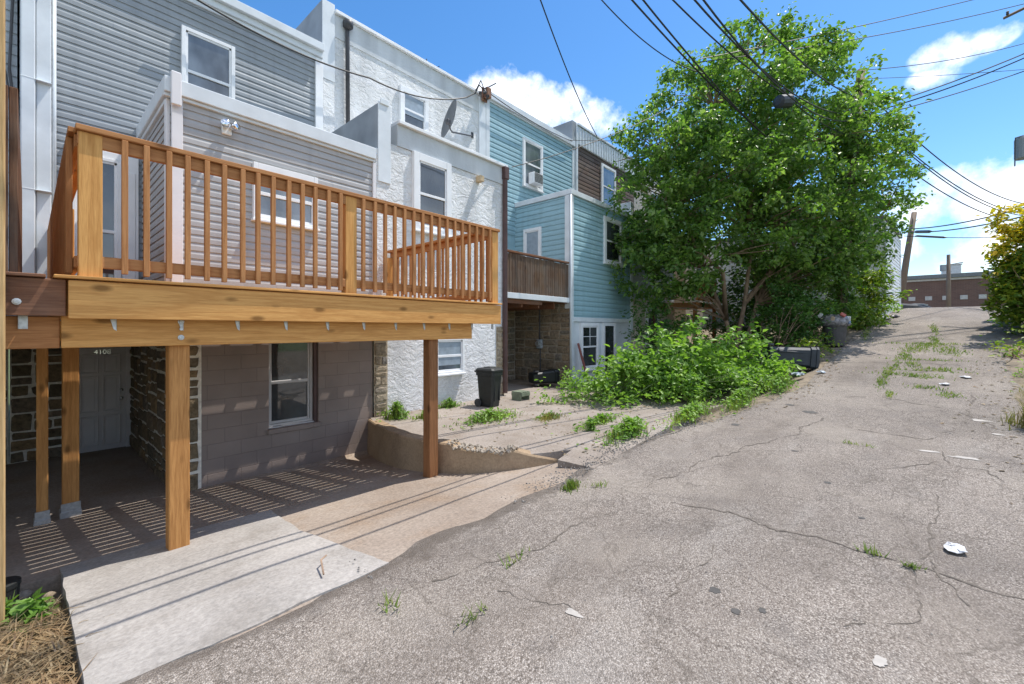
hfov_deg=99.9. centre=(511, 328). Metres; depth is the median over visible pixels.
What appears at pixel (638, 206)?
tan house
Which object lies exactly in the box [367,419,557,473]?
retaining wall
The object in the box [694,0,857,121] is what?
power line
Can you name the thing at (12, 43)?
pale house
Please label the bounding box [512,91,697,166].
power line
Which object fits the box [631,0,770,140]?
power line
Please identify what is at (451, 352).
window
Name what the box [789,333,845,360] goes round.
dark shrub
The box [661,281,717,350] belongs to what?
back porch
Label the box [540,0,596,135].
power line
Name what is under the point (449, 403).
weed clump
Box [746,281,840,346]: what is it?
dark shrub
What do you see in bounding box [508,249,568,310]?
weathered deck
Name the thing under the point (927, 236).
splice sleeve
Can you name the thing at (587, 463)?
loose gravel
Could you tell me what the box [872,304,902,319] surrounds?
weed bush
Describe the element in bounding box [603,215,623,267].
window
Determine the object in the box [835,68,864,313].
utility pole
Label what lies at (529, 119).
power line
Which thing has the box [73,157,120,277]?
door
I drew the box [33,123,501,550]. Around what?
wooden deck
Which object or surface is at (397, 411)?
weed clump
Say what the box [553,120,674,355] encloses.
brown house
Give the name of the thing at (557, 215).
blue house
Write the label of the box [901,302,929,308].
parked car
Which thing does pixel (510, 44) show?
sky
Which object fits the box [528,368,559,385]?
wheelie bin
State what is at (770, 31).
power line
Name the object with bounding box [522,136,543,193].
window
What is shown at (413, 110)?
window
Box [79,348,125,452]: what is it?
door
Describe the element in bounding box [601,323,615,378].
door
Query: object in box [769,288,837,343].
dark shrub
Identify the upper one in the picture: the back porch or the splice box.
the splice box
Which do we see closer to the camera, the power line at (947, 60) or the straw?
the straw
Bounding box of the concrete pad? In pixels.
[6,421,578,643]
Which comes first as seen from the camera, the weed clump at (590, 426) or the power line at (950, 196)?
the weed clump at (590, 426)
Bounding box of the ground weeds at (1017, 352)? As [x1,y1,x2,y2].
[979,325,1023,359]
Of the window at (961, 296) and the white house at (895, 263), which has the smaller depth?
the white house at (895, 263)
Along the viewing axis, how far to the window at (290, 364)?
6.85 m
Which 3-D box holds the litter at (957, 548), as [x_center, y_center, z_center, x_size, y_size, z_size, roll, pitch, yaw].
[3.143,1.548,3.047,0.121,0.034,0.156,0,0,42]
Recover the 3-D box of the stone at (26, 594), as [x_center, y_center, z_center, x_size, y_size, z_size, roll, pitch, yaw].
[-3.566,1.944,3.137,0.096,0.058,0.100,0,0,42]
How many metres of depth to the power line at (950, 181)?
18.58 m
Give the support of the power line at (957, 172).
attached to the utility pole at (860, 93)
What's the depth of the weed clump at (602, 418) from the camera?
7.30 m
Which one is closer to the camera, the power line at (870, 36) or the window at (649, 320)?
the power line at (870, 36)
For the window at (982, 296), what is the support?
in the brick building
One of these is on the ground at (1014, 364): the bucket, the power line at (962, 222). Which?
the bucket
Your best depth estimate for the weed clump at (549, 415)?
7.65 m
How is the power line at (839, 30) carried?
attached to the utility pole at (1018, 148)
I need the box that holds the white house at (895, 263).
[709,215,902,321]
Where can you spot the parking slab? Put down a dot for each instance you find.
(212, 585)
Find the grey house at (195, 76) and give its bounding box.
[10,0,375,490]
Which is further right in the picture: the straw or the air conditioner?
the air conditioner
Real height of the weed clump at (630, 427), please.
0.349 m
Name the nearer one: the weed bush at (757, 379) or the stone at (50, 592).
the stone at (50, 592)
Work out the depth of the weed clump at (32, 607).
2.69 m
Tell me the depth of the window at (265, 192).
6.61 m
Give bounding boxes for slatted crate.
[511,390,529,400]
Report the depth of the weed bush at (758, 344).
10.36 m
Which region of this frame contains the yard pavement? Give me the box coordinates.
[370,383,722,468]
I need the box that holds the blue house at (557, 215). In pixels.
[479,92,632,384]
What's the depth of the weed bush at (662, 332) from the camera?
9.72 m
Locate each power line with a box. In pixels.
[197,0,483,99]
[491,94,570,140]
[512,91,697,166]
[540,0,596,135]
[571,116,843,140]
[601,0,703,73]
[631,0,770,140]
[672,0,853,136]
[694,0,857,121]
[700,0,971,58]
[700,4,1022,61]
[739,0,855,96]
[862,53,1023,113]
[862,108,1023,215]
[866,90,1023,203]
[866,134,1014,220]
[868,69,1023,78]
[869,43,1023,69]
[874,71,1023,116]
[907,236,997,237]
[908,207,1023,232]
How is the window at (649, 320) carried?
in the brown house at (596, 173)
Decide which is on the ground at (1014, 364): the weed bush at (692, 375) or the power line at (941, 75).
the weed bush at (692, 375)
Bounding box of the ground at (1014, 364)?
[0,310,1023,683]
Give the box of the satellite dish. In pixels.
[441,99,473,137]
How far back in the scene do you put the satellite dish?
10.77 m
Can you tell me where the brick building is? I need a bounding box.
[904,263,1008,306]
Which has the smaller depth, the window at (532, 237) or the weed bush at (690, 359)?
the weed bush at (690, 359)
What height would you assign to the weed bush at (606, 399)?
1.216 m
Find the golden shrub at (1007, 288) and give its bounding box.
[976,202,1023,335]
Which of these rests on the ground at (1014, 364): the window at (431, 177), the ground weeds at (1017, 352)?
the ground weeds at (1017, 352)
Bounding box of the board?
[577,343,588,380]
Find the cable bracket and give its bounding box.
[475,80,496,102]
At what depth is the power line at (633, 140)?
15.88 m
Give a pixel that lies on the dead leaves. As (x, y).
(808, 391)
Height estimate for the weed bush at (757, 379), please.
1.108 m
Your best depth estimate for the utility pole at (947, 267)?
42.10 m
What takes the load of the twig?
on the parking slab
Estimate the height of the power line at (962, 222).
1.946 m
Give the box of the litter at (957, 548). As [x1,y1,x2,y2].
[944,541,966,553]
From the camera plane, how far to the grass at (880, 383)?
9.10 m
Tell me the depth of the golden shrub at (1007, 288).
12.10 m
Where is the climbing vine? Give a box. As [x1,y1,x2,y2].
[818,109,884,311]
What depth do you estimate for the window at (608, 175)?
18.37 m
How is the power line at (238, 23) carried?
attached to the cable bracket
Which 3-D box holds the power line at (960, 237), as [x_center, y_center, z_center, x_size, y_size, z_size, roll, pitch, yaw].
[24.331,-4.820,20.138,1.432,2.077,13.672,0,0,8]
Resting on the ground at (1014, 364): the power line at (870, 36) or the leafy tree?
the leafy tree
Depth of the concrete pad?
4.76 m
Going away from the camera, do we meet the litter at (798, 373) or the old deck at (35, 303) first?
the old deck at (35, 303)
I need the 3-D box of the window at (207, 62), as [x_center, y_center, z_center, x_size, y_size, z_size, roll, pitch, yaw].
[-5.412,-4.468,7.683,0.127,1.505,0.840,0,0,42]
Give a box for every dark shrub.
[619,287,725,357]
[690,269,827,348]
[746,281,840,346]
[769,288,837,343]
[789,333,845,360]
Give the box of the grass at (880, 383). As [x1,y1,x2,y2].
[377,323,986,628]
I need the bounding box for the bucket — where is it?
[6,576,21,605]
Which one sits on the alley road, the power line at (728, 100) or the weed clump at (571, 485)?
the weed clump at (571, 485)
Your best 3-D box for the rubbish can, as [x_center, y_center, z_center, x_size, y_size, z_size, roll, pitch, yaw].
[9.803,0.001,13.092,0.835,1.010,0.818,0,0,42]
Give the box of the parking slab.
[60,510,388,683]
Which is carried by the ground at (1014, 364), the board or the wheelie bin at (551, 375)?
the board
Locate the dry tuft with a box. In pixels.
[1000,377,1023,429]
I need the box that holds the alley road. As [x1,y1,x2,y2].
[120,306,1023,683]
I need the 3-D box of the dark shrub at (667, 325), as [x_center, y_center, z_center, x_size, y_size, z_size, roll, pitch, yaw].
[5.320,0.079,14.294,2.697,2.674,4.642,0,0,42]
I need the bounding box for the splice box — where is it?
[773,88,794,108]
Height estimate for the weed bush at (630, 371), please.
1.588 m
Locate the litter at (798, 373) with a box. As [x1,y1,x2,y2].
[791,372,803,375]
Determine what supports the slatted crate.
on the yard pavement
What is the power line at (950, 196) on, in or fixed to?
attached to the utility pole
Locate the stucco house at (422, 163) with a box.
[295,0,508,422]
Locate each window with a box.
[181,25,234,98]
[250,162,319,231]
[269,342,314,428]
[399,84,428,131]
[411,151,451,237]
[438,339,465,376]
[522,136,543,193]
[523,226,541,258]
[579,323,598,371]
[601,163,615,205]
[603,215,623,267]
[645,308,658,355]
[925,296,931,300]
[960,295,967,298]
[979,294,986,298]
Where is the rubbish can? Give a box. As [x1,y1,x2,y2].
[817,312,850,345]
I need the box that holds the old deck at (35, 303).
[0,0,65,622]
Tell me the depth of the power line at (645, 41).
10.13 m
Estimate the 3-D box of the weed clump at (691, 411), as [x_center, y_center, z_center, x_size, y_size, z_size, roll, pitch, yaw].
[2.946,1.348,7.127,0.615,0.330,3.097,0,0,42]
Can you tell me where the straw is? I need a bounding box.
[0,593,111,683]
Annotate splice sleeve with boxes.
[914,230,930,232]
[916,235,946,237]
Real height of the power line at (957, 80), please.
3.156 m
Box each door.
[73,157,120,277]
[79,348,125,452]
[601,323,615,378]
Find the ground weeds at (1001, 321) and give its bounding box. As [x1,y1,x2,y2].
[987,306,1013,326]
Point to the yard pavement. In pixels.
(521, 435)
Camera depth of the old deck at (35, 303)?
2.86 m
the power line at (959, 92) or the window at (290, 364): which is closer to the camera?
the window at (290, 364)
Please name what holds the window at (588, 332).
in the blue house at (557, 215)
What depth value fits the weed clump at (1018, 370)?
8.52 m
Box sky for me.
[238,0,1023,275]
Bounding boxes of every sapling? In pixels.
[825,298,901,329]
[828,259,917,319]
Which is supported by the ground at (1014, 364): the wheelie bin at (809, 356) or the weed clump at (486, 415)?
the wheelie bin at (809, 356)
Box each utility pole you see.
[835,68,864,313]
[901,212,916,302]
[940,254,962,306]
[1003,7,1023,166]
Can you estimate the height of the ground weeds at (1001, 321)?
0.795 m
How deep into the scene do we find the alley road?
2.89 m
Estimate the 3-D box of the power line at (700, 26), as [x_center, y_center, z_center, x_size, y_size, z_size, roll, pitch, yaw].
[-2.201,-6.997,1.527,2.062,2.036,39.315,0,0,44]
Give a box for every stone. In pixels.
[19,589,33,599]
[42,591,56,597]
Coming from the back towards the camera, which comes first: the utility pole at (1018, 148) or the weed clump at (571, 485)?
the utility pole at (1018, 148)
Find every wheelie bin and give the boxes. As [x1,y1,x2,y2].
[474,366,502,406]
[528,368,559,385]
[762,343,819,368]
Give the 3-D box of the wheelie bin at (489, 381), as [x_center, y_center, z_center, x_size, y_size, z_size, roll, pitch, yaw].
[-0.495,1.194,8.969,0.547,0.820,0.400,0,0,34]
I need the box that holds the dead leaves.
[411,322,1023,503]
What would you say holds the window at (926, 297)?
in the brick building
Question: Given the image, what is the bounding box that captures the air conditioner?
[529,172,542,186]
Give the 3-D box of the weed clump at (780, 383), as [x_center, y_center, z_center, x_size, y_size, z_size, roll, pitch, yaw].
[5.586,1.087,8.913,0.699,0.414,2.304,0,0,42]
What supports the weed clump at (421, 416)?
on the yard pavement
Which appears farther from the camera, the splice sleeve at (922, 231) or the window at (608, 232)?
the splice sleeve at (922, 231)
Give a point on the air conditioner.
(535, 179)
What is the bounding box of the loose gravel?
[270,378,1019,680]
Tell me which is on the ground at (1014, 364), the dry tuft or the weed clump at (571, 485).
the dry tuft
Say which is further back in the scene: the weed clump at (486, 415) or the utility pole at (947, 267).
the utility pole at (947, 267)
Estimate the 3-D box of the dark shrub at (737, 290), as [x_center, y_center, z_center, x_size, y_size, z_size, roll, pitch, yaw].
[9.657,-0.948,16.864,5.573,3.414,3.805,0,0,-13]
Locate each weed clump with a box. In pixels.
[1,591,59,645]
[2,586,61,642]
[376,398,410,421]
[412,410,440,420]
[438,397,472,408]
[442,407,522,430]
[524,410,570,423]
[551,412,630,434]
[560,478,587,493]
[576,415,654,449]
[580,417,599,431]
[648,399,723,436]
[709,387,767,421]
[755,372,798,397]
[1005,359,1023,377]
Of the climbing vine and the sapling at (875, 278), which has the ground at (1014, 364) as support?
the sapling at (875, 278)
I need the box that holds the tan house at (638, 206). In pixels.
[633,165,708,336]
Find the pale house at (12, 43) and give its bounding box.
[6,0,18,463]
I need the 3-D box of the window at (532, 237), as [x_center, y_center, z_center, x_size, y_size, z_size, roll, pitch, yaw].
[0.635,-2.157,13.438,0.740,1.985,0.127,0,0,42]
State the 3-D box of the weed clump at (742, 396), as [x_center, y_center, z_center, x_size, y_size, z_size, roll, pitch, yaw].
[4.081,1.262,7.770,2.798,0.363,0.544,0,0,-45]
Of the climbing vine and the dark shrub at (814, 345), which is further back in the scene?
the climbing vine
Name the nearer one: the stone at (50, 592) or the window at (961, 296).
the stone at (50, 592)
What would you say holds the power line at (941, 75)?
attached to the utility pole at (1018, 148)
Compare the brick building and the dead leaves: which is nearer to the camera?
the dead leaves
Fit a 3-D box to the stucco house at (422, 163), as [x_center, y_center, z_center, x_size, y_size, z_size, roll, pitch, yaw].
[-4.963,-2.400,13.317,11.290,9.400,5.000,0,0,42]
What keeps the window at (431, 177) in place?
in the stucco house at (422, 163)
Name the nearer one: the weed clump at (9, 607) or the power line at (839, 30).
the weed clump at (9, 607)
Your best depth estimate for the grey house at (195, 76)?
6.75 m
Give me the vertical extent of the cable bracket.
0.614 m
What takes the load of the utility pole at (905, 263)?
on the ground at (1014, 364)
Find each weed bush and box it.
[534,357,710,410]
[581,343,669,406]
[611,314,716,399]
[636,355,760,404]
[654,311,757,397]
[693,321,805,393]
[731,354,790,396]
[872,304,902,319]
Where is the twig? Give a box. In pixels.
[320,555,326,574]
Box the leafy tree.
[602,0,935,356]
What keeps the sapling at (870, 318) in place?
on the ground at (1014, 364)

